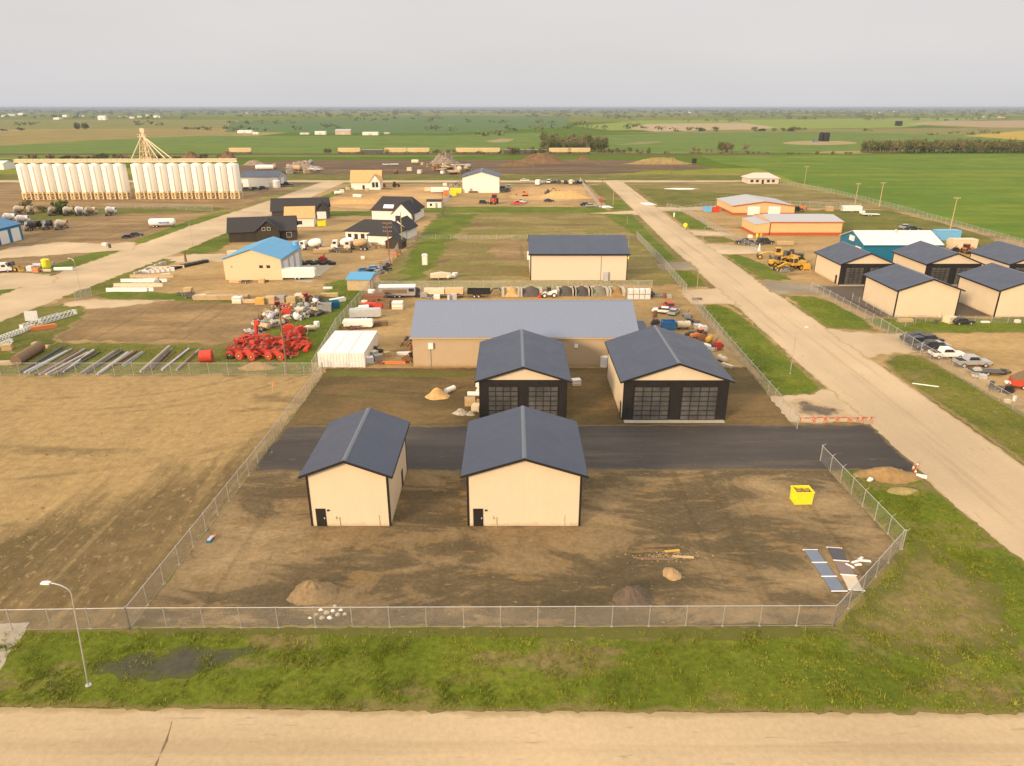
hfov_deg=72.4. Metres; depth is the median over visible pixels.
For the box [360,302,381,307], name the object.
enclosed trailer
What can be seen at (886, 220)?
grass strip
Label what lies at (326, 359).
end door
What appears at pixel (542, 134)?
tree
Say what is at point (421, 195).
sand patch
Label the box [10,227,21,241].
overhead door
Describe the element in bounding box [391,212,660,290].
weedy lot
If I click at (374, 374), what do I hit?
grass strip
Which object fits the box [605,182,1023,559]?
road
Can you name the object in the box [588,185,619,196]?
grass verge
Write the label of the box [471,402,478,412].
crate
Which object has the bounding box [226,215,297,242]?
unfinished house
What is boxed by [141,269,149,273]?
concrete block
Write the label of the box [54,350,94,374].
steel pipe
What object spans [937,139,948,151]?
tree
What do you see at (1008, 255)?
metal shop
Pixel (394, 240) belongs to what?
garden shed
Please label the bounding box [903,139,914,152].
tree
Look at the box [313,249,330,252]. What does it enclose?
lumber stack
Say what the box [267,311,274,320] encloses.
storage tank
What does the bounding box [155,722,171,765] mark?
road crack
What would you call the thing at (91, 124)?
field
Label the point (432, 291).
long trailer
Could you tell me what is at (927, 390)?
grass
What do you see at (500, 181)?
road
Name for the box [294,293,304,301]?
crate
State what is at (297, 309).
crate
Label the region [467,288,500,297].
dump trailer
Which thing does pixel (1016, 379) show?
red trailer
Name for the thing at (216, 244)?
grass verge
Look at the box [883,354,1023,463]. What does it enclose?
grass verge
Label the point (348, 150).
grain hopper car
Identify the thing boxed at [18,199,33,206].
bush
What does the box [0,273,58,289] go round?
driveway
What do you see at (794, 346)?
street lamp
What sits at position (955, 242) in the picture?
shipping container
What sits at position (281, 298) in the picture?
crate
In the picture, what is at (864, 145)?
tree
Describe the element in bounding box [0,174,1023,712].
ground
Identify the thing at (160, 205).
chain link fence
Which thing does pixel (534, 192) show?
sand patch
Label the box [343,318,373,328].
enclosed trailer
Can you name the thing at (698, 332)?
tractor
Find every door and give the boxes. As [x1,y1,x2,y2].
[0,230,9,244]
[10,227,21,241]
[242,179,248,186]
[284,259,288,266]
[289,255,293,266]
[295,252,299,266]
[315,509,326,525]
[317,212,326,218]
[318,354,332,366]
[334,354,348,366]
[349,354,363,366]
[401,468,403,486]
[422,256,426,264]
[473,509,482,525]
[488,386,517,414]
[528,386,558,415]
[632,386,670,419]
[679,386,718,419]
[747,206,759,214]
[768,206,780,213]
[843,267,863,284]
[870,267,882,271]
[930,267,950,282]
[953,267,975,284]
[1015,267,1023,271]
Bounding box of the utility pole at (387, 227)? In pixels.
[383,223,391,258]
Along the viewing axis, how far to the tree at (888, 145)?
657.94 m
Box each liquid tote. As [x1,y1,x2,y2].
[25,265,33,270]
[366,355,373,363]
[370,349,378,355]
[451,293,456,299]
[627,288,633,293]
[627,294,632,299]
[633,288,639,293]
[633,294,638,299]
[639,288,644,293]
[639,294,644,299]
[645,288,650,293]
[645,294,650,299]
[700,325,707,330]
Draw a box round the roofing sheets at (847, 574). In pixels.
[826,547,864,590]
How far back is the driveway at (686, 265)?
188.88 m
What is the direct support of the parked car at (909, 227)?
on the dirt yard at (999, 350)
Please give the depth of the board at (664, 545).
68.40 m
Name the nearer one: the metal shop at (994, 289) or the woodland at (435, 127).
the metal shop at (994, 289)
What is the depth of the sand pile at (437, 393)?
103.08 m
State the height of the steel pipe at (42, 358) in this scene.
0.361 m
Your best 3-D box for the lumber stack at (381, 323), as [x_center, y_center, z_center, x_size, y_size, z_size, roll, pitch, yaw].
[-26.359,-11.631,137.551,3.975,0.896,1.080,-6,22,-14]
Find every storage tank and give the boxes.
[32,263,41,267]
[255,164,273,169]
[258,322,270,329]
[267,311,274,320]
[270,319,278,324]
[293,164,301,170]
[293,312,299,320]
[306,324,315,330]
[358,304,368,307]
[447,273,455,278]
[676,320,690,329]
[705,334,713,342]
[717,354,727,362]
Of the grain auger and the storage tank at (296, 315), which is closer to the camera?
the grain auger
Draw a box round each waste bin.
[317,220,325,225]
[317,302,331,312]
[327,300,339,308]
[376,298,390,308]
[443,190,450,194]
[449,191,456,195]
[661,319,676,329]
[702,206,712,211]
[712,207,719,211]
[790,485,814,504]
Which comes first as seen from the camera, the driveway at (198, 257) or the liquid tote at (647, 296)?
the liquid tote at (647, 296)
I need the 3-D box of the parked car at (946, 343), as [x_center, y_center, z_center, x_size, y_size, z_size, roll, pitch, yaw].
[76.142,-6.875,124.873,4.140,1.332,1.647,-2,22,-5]
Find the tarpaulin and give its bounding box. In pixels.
[666,188,694,189]
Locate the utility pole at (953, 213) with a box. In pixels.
[950,197,960,228]
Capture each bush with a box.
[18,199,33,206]
[25,154,36,158]
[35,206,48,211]
[45,154,54,159]
[50,199,68,213]
[52,203,74,214]
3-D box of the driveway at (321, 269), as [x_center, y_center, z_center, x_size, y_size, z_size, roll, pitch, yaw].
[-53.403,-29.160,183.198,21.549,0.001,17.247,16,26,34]
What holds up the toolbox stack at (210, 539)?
on the yard at (757, 533)
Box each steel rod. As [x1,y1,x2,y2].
[25,347,65,370]
[45,352,81,372]
[144,347,172,371]
[154,351,174,369]
[160,348,185,369]
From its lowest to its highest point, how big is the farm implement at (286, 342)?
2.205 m
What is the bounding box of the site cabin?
[426,199,441,207]
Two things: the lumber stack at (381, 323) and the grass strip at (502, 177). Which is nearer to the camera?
the lumber stack at (381, 323)
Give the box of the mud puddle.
[90,645,255,681]
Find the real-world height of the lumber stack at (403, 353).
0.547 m
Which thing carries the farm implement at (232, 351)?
on the grass strip at (219, 348)
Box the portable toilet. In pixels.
[421,253,427,264]
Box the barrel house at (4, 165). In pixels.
[0,161,14,169]
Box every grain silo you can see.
[15,163,34,199]
[28,163,46,199]
[40,163,58,199]
[52,163,70,199]
[64,163,82,199]
[76,163,96,199]
[88,162,108,199]
[101,162,118,199]
[113,162,132,198]
[130,162,147,198]
[142,162,159,198]
[154,162,171,198]
[166,162,183,198]
[178,162,194,198]
[190,162,206,198]
[202,162,218,198]
[214,162,230,198]
[226,162,242,198]
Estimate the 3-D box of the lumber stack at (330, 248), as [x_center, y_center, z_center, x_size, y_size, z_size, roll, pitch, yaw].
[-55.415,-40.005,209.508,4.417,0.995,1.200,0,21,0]
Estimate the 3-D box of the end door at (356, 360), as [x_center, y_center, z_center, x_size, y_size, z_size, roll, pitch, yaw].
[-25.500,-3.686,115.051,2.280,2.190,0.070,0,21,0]
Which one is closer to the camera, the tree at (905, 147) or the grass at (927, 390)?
the grass at (927, 390)
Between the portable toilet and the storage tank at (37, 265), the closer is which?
the storage tank at (37, 265)
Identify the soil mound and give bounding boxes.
[181,151,198,157]
[219,151,240,160]
[238,362,275,370]
[497,161,533,166]
[516,153,571,163]
[574,156,591,160]
[623,157,694,164]
[663,567,681,580]
[853,466,923,483]
[887,487,918,495]
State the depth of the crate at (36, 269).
182.27 m
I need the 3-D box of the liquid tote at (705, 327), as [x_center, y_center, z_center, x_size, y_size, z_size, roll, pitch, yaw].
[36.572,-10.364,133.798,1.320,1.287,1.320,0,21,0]
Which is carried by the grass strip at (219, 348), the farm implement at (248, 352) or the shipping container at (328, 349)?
the farm implement at (248, 352)
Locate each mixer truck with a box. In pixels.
[2,213,15,219]
[13,206,26,214]
[15,215,29,224]
[23,220,41,230]
[26,205,33,214]
[42,219,52,229]
[47,206,59,215]
[54,219,68,229]
[62,206,74,215]
[75,206,83,215]
[84,206,97,215]
[105,206,116,215]
[299,238,325,249]
[331,237,354,248]
[344,238,371,250]
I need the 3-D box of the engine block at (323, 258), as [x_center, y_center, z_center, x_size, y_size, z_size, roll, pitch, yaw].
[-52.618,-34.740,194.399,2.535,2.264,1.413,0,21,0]
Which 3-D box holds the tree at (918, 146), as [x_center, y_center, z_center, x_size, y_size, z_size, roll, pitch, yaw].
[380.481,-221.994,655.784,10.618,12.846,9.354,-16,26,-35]
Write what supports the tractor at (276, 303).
on the dirt yard at (207, 278)
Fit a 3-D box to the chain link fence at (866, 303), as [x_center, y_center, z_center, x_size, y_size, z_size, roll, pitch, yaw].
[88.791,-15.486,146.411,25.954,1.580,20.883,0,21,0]
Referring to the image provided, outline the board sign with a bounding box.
[916,473,926,478]
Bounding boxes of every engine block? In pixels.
[184,289,194,297]
[280,304,292,316]
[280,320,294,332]
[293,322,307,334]
[318,253,327,260]
[401,353,411,362]
[419,291,428,297]
[650,316,659,325]
[682,310,691,318]
[697,331,706,340]
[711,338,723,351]
[802,260,811,269]
[951,245,960,252]
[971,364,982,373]
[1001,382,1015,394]
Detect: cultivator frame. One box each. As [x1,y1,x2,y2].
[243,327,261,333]
[286,352,298,358]
[338,325,361,330]
[400,341,411,346]
[988,385,1002,392]
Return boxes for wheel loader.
[8,261,24,271]
[537,286,556,297]
[768,255,788,265]
[781,250,794,260]
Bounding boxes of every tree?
[539,131,548,141]
[546,140,556,148]
[549,139,559,147]
[566,140,571,147]
[574,140,581,147]
[593,139,606,151]
[717,141,724,149]
[742,143,750,151]
[860,141,868,152]
[867,142,878,152]
[868,140,878,152]
[873,139,883,152]
[882,139,893,152]
[890,140,898,152]
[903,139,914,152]
[903,142,909,151]
[904,140,911,152]
[912,140,924,152]
[914,140,922,152]
[924,141,935,152]
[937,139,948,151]
[941,144,949,151]
[945,141,955,152]
[950,139,959,152]
[956,139,966,152]
[964,145,973,151]
[965,141,974,152]
[974,144,982,150]
[979,140,991,152]
[982,146,991,152]
[990,138,1001,152]
[993,141,1004,152]
[1003,140,1018,152]
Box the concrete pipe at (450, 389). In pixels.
[444,385,455,392]
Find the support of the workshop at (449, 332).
on the dirt yard at (394, 333)
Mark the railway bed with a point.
(402, 153)
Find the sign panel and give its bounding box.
[24,311,37,321]
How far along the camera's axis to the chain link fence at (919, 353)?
120.84 m
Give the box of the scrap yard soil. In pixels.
[239,159,720,174]
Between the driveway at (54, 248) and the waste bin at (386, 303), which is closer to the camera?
the waste bin at (386, 303)
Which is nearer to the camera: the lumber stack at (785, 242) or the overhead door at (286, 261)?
the overhead door at (286, 261)
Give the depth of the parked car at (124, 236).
229.84 m
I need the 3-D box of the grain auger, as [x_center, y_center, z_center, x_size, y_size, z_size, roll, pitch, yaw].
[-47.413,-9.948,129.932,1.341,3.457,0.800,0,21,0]
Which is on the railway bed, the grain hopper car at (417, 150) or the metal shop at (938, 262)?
the grain hopper car at (417, 150)
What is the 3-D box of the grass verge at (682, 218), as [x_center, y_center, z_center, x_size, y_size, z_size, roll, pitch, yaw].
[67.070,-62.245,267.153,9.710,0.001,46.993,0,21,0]
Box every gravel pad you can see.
[486,139,512,142]
[618,141,664,144]
[784,141,855,144]
[813,150,902,153]
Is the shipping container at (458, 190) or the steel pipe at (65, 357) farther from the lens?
the shipping container at (458, 190)
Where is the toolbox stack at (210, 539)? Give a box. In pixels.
[206,534,216,542]
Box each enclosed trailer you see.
[281,267,320,279]
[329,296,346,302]
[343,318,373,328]
[349,307,385,317]
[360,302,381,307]
[431,187,448,192]
[841,205,862,211]
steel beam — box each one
[30,323,56,330]
[382,361,405,363]
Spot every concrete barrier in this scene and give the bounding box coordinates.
[106,288,118,291]
[119,288,131,291]
[132,288,147,291]
[138,287,153,290]
[148,283,162,286]
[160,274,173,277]
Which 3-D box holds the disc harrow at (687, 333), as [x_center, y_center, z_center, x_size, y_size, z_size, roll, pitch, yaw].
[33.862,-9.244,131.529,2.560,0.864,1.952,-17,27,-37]
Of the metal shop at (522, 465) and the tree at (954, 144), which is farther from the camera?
the tree at (954, 144)
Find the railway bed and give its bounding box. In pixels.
[0,153,776,154]
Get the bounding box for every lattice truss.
[0,324,34,340]
[0,338,13,347]
[19,309,77,329]
[37,313,60,322]
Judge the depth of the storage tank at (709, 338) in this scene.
127.44 m
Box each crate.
[0,343,13,350]
[32,267,40,271]
[183,287,193,291]
[231,296,242,303]
[254,297,265,304]
[264,295,275,303]
[275,295,285,302]
[286,169,292,173]
[286,296,297,303]
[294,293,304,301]
[294,307,304,311]
[373,353,382,360]
[383,351,390,356]
[392,300,403,309]
[434,294,439,298]
[464,396,474,405]
[467,391,478,395]
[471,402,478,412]
[571,378,581,385]
[693,323,699,329]
[825,206,833,210]
[942,315,956,323]
[978,373,987,379]
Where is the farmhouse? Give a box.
[741,173,780,183]
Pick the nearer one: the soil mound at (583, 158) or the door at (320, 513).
the door at (320, 513)
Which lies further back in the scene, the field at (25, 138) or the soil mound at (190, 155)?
the field at (25, 138)
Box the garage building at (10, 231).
[0,217,23,244]
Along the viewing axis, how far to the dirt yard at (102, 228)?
268.41 m
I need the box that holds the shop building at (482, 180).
[461,168,500,192]
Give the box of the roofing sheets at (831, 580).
[803,549,847,591]
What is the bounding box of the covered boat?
[430,272,451,279]
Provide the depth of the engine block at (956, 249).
206.13 m
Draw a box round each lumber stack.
[0,360,12,364]
[41,269,52,271]
[192,295,203,299]
[203,294,224,300]
[216,294,239,300]
[229,280,242,282]
[238,294,250,298]
[241,299,254,302]
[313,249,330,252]
[319,247,334,250]
[321,292,338,296]
[372,320,387,326]
[397,351,410,354]
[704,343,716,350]
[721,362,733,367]
[777,241,793,244]
[897,318,913,321]
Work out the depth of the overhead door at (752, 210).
279.09 m
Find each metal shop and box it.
[298,408,409,525]
[460,405,588,525]
[475,329,571,417]
[605,325,734,422]
[814,241,894,285]
[862,263,965,316]
[891,240,985,285]
[956,262,1023,316]
[968,240,1023,271]
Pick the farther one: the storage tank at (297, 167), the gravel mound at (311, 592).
the storage tank at (297, 167)
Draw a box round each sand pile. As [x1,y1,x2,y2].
[330,198,377,203]
[331,199,348,203]
[425,387,449,399]
[536,190,591,198]
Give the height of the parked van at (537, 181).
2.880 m
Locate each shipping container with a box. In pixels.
[317,331,348,366]
[333,331,362,367]
[349,331,377,367]
[362,293,386,301]
[450,188,461,192]
[932,229,961,240]
[946,238,978,248]
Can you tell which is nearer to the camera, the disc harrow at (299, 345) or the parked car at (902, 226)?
the disc harrow at (299, 345)
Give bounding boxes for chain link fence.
[0,362,323,374]
[0,604,836,629]
[73,286,91,300]
[109,203,212,210]
[124,363,322,628]
[311,243,397,372]
[372,280,652,289]
[407,234,636,242]
[443,181,460,206]
[580,178,599,206]
[636,233,686,292]
[667,203,760,252]
[680,201,860,210]
[691,293,800,428]
[780,181,1023,246]
[811,282,1023,416]
[820,445,910,549]
[832,530,904,626]
[852,293,1023,325]
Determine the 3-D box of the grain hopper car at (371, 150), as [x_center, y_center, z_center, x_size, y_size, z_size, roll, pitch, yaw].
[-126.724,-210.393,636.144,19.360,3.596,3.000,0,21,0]
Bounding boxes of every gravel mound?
[286,579,336,605]
[612,585,651,608]
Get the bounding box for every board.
[636,557,674,560]
[644,544,676,547]
[664,549,679,552]
[672,555,693,558]
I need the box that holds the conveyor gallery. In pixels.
[13,158,236,162]
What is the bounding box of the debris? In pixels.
[625,550,713,562]
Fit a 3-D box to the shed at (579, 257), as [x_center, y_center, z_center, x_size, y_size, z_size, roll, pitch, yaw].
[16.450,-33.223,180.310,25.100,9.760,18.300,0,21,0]
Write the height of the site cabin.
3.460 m
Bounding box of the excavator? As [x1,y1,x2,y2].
[516,189,527,195]
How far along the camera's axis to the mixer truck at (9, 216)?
260.91 m
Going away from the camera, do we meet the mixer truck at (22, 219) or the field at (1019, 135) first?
the mixer truck at (22, 219)
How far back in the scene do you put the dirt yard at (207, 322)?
139.77 m
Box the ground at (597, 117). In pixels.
[0,108,1023,204]
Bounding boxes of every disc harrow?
[235,333,254,342]
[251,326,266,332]
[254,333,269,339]
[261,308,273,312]
[293,342,311,352]
[313,310,324,316]
[684,330,696,337]
[777,268,789,272]
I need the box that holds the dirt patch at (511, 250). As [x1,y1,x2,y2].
[486,239,528,261]
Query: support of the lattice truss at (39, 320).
on the grass verge at (44, 336)
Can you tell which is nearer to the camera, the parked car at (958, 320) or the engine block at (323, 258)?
the parked car at (958, 320)
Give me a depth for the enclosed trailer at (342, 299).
153.75 m
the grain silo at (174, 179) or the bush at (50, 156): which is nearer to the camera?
the grain silo at (174, 179)
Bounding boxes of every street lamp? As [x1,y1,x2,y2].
[40,581,91,686]
[789,326,807,373]
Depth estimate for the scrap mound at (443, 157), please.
537.67 m
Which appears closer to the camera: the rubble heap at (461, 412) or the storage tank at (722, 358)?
the rubble heap at (461, 412)
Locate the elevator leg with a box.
[131,128,171,193]
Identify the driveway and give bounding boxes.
[0,242,136,258]
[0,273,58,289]
[0,622,29,668]
[63,299,167,308]
[163,253,226,262]
[285,264,331,282]
[592,210,639,214]
[656,206,715,210]
[656,261,698,270]
[678,288,741,306]
[687,230,736,235]
[703,243,767,254]
[754,279,836,294]
[770,389,872,423]
[824,328,937,359]
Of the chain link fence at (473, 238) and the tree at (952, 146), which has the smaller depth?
the chain link fence at (473, 238)
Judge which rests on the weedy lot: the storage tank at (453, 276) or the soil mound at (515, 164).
the storage tank at (453, 276)
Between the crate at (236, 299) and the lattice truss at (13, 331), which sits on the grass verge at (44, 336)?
the lattice truss at (13, 331)
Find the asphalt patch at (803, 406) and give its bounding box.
[783,398,852,418]
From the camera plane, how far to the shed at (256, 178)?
377.96 m
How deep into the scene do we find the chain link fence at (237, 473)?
73.07 m
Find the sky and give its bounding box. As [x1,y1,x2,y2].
[0,0,1023,107]
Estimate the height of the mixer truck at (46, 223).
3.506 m
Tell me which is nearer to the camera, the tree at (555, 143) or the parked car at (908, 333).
the parked car at (908, 333)
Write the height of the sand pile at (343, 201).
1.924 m
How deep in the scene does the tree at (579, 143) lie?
671.11 m
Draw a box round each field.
[0,119,238,128]
[0,129,242,145]
[0,132,545,157]
[0,375,320,629]
[224,117,569,132]
[543,132,1023,152]
[579,117,996,129]
[627,127,1023,134]
[629,123,774,131]
[702,154,1023,240]
[910,120,1023,127]
[966,131,1023,139]
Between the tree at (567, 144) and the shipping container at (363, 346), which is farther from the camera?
the tree at (567, 144)
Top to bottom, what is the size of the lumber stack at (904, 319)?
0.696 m
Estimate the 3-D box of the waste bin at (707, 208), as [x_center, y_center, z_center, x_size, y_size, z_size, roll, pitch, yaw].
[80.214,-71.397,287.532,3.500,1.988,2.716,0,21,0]
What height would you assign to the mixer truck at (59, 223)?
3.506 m
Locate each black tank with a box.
[818,132,823,140]
[823,132,829,140]
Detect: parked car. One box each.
[121,234,133,238]
[129,232,143,235]
[357,267,366,271]
[368,265,379,268]
[585,203,596,206]
[652,306,669,313]
[662,301,674,307]
[668,308,680,315]
[756,237,774,244]
[899,224,908,228]
[899,332,916,339]
[905,225,920,229]
[906,335,925,343]
[912,331,924,334]
[920,333,944,341]
[927,346,965,359]
[936,340,952,346]
[952,317,974,324]
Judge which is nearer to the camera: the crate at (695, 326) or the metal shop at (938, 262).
the crate at (695, 326)
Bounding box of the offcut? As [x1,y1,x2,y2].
[857,559,870,561]
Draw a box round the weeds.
[136,380,319,617]
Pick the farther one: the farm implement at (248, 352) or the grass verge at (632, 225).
the grass verge at (632, 225)
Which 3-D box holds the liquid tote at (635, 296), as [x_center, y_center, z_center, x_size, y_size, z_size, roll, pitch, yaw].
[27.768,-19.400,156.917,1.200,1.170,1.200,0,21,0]
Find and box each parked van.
[0,262,12,271]
[535,179,540,184]
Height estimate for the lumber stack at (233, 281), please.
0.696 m
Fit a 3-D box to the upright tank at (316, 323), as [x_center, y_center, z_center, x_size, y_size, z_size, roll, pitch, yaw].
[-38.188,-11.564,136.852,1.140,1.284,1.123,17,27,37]
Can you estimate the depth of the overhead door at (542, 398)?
94.89 m
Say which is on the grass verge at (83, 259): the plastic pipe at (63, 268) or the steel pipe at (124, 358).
the plastic pipe at (63, 268)
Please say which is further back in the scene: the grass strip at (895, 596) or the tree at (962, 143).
the tree at (962, 143)
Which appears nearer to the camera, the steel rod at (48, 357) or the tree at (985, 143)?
the steel rod at (48, 357)
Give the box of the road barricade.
[847,418,864,423]
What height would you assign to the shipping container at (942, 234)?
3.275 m
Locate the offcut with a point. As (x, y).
(861, 560)
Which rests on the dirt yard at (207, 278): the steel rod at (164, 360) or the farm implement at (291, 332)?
the farm implement at (291, 332)
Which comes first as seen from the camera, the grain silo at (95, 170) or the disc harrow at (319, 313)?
the disc harrow at (319, 313)
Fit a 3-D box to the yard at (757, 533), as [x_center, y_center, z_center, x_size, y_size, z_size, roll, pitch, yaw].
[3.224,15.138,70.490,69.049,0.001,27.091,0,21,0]
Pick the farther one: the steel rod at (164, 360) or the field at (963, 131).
the field at (963, 131)
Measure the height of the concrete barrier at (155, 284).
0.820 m
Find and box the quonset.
[315,131,326,134]
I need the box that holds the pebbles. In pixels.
[175,474,859,618]
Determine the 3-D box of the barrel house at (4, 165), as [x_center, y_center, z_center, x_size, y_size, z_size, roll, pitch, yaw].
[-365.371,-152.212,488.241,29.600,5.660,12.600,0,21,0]
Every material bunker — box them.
[502,286,519,296]
[520,286,541,296]
[556,286,573,295]
[573,286,590,295]
[588,286,608,295]
[608,286,625,295]
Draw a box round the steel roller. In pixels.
[198,350,213,362]
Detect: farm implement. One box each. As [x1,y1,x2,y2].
[226,345,245,356]
[233,336,246,346]
[235,345,263,360]
[242,337,263,347]
[253,344,272,357]
[259,336,279,346]
[265,346,292,359]
[271,337,298,351]
[283,329,301,337]
[287,334,313,349]
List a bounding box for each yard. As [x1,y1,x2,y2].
[0,184,298,274]
[43,296,282,343]
[47,184,609,344]
[135,470,898,625]
[250,424,923,473]
[288,367,789,425]
[314,284,808,378]
[662,208,1023,411]
[812,286,989,316]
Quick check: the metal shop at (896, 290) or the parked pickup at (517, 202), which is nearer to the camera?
the metal shop at (896, 290)
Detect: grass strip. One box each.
[0,174,741,180]
[0,341,317,378]
[26,206,233,221]
[88,291,231,302]
[137,626,840,640]
[249,279,376,372]
[323,370,475,377]
[330,211,371,215]
[395,213,481,282]
[424,206,613,212]
[794,209,995,247]
[840,534,1018,665]
[866,317,1023,333]
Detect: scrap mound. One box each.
[243,160,267,165]
[285,161,322,168]
[429,152,458,163]
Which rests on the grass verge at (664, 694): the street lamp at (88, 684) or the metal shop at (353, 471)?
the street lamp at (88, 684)
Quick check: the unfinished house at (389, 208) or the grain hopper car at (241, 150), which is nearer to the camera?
the unfinished house at (389, 208)
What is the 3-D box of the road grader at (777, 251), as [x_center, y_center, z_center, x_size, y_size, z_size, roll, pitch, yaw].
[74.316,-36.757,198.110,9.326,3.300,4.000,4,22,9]
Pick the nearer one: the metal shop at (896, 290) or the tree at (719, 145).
the metal shop at (896, 290)
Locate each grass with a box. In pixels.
[0,282,1022,372]
[674,271,1023,458]
[841,475,1023,639]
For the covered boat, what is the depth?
174.25 m
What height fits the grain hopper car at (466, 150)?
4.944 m
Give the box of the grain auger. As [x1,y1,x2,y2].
[254,320,259,334]
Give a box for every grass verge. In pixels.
[0,287,20,294]
[0,304,89,352]
[0,470,1023,714]
[31,250,120,273]
[62,259,175,298]
[130,211,231,242]
[179,233,230,253]
[320,185,350,197]
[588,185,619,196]
[603,200,631,209]
[604,214,678,261]
[634,187,887,209]
[664,211,713,229]
[667,270,706,287]
[699,304,821,395]
[700,236,734,242]
[726,254,791,280]
[786,295,877,330]
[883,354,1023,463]
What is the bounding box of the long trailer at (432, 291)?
[424,287,463,296]
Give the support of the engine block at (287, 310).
on the dirt yard at (207, 278)
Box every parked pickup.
[280,182,293,186]
[375,265,391,270]
[511,200,523,204]
[735,238,753,243]
[911,339,946,351]
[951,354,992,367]
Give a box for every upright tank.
[40,258,50,268]
[273,179,280,187]
[313,320,320,327]
[600,355,607,367]
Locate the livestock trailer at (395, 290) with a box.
[378,284,415,297]
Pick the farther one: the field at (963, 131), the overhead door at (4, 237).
the field at (963, 131)
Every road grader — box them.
[756,247,791,258]
[773,257,806,270]
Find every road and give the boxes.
[0,180,741,181]
[0,182,344,321]
[0,707,1023,765]
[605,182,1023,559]
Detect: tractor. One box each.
[273,300,287,309]
[301,292,311,301]
[490,194,498,204]
[689,328,703,338]
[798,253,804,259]
[960,243,974,253]
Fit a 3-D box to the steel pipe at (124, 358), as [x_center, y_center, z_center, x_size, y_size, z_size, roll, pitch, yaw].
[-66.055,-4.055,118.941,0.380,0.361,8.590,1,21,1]
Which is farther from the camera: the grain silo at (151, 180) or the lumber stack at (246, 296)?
the grain silo at (151, 180)
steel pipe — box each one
[20,346,62,372]
[24,350,66,372]
[28,348,72,373]
[37,350,78,374]
[39,348,85,374]
[45,351,87,374]
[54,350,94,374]
[59,351,100,374]
[62,349,93,372]
[80,350,113,373]
[83,348,119,373]
[86,350,122,372]
[96,351,128,374]
[99,350,132,373]
[109,350,136,368]
[122,351,142,365]
[139,345,169,372]
[142,346,171,370]
[150,350,170,370]
[161,348,189,370]
[178,352,195,369]
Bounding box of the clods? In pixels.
[1,432,254,621]
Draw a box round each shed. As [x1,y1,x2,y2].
[240,171,286,186]
[345,271,374,290]
[384,234,406,248]
[527,235,630,280]
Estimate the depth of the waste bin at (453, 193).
338.27 m
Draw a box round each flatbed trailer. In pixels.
[331,249,348,251]
[861,213,882,215]
[967,367,1009,375]
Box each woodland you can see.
[0,108,1023,117]
[0,114,1010,135]
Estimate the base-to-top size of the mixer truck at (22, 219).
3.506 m
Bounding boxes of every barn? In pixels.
[97,116,107,119]
[237,130,253,132]
[335,129,351,134]
[362,132,378,134]
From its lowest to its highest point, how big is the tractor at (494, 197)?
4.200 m
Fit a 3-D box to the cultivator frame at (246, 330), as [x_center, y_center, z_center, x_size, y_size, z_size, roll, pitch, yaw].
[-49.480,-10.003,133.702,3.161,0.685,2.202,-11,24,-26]
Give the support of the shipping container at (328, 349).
on the dirt yard at (394, 333)
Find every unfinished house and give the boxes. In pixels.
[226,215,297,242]
[270,197,330,218]
[284,206,316,226]
[343,215,417,244]
[350,170,383,189]
[370,196,424,221]
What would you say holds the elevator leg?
on the dirt yard at (102, 228)
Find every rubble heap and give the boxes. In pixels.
[452,408,467,415]
[467,411,474,415]
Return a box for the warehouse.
[839,229,944,261]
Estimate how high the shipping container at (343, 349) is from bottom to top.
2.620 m
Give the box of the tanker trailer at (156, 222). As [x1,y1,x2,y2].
[148,218,175,227]
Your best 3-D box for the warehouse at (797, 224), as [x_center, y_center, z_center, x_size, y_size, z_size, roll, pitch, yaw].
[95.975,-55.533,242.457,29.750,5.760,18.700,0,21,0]
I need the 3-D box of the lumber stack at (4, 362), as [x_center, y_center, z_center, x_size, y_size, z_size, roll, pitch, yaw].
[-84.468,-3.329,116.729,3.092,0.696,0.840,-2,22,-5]
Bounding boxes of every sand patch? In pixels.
[329,186,447,208]
[505,186,597,201]
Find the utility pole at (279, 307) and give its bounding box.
[271,305,288,373]
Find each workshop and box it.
[220,236,301,279]
[409,300,646,365]
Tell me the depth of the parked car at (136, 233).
233.26 m
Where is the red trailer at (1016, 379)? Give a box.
[1004,370,1023,389]
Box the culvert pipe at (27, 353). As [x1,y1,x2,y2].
[10,341,44,365]
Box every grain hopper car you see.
[229,148,251,153]
[338,148,360,153]
[361,149,382,153]
[384,148,406,153]
[407,148,429,153]
[456,148,477,152]
[478,148,499,152]
[503,149,524,153]
[525,149,546,153]
[549,148,570,152]
[568,148,589,152]
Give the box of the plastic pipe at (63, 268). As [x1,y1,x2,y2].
[54,267,73,270]
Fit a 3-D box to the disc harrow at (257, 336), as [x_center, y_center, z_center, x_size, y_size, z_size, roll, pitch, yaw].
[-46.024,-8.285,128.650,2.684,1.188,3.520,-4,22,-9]
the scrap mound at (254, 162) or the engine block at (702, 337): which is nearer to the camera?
the engine block at (702, 337)
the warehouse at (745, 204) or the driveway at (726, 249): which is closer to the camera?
the driveway at (726, 249)

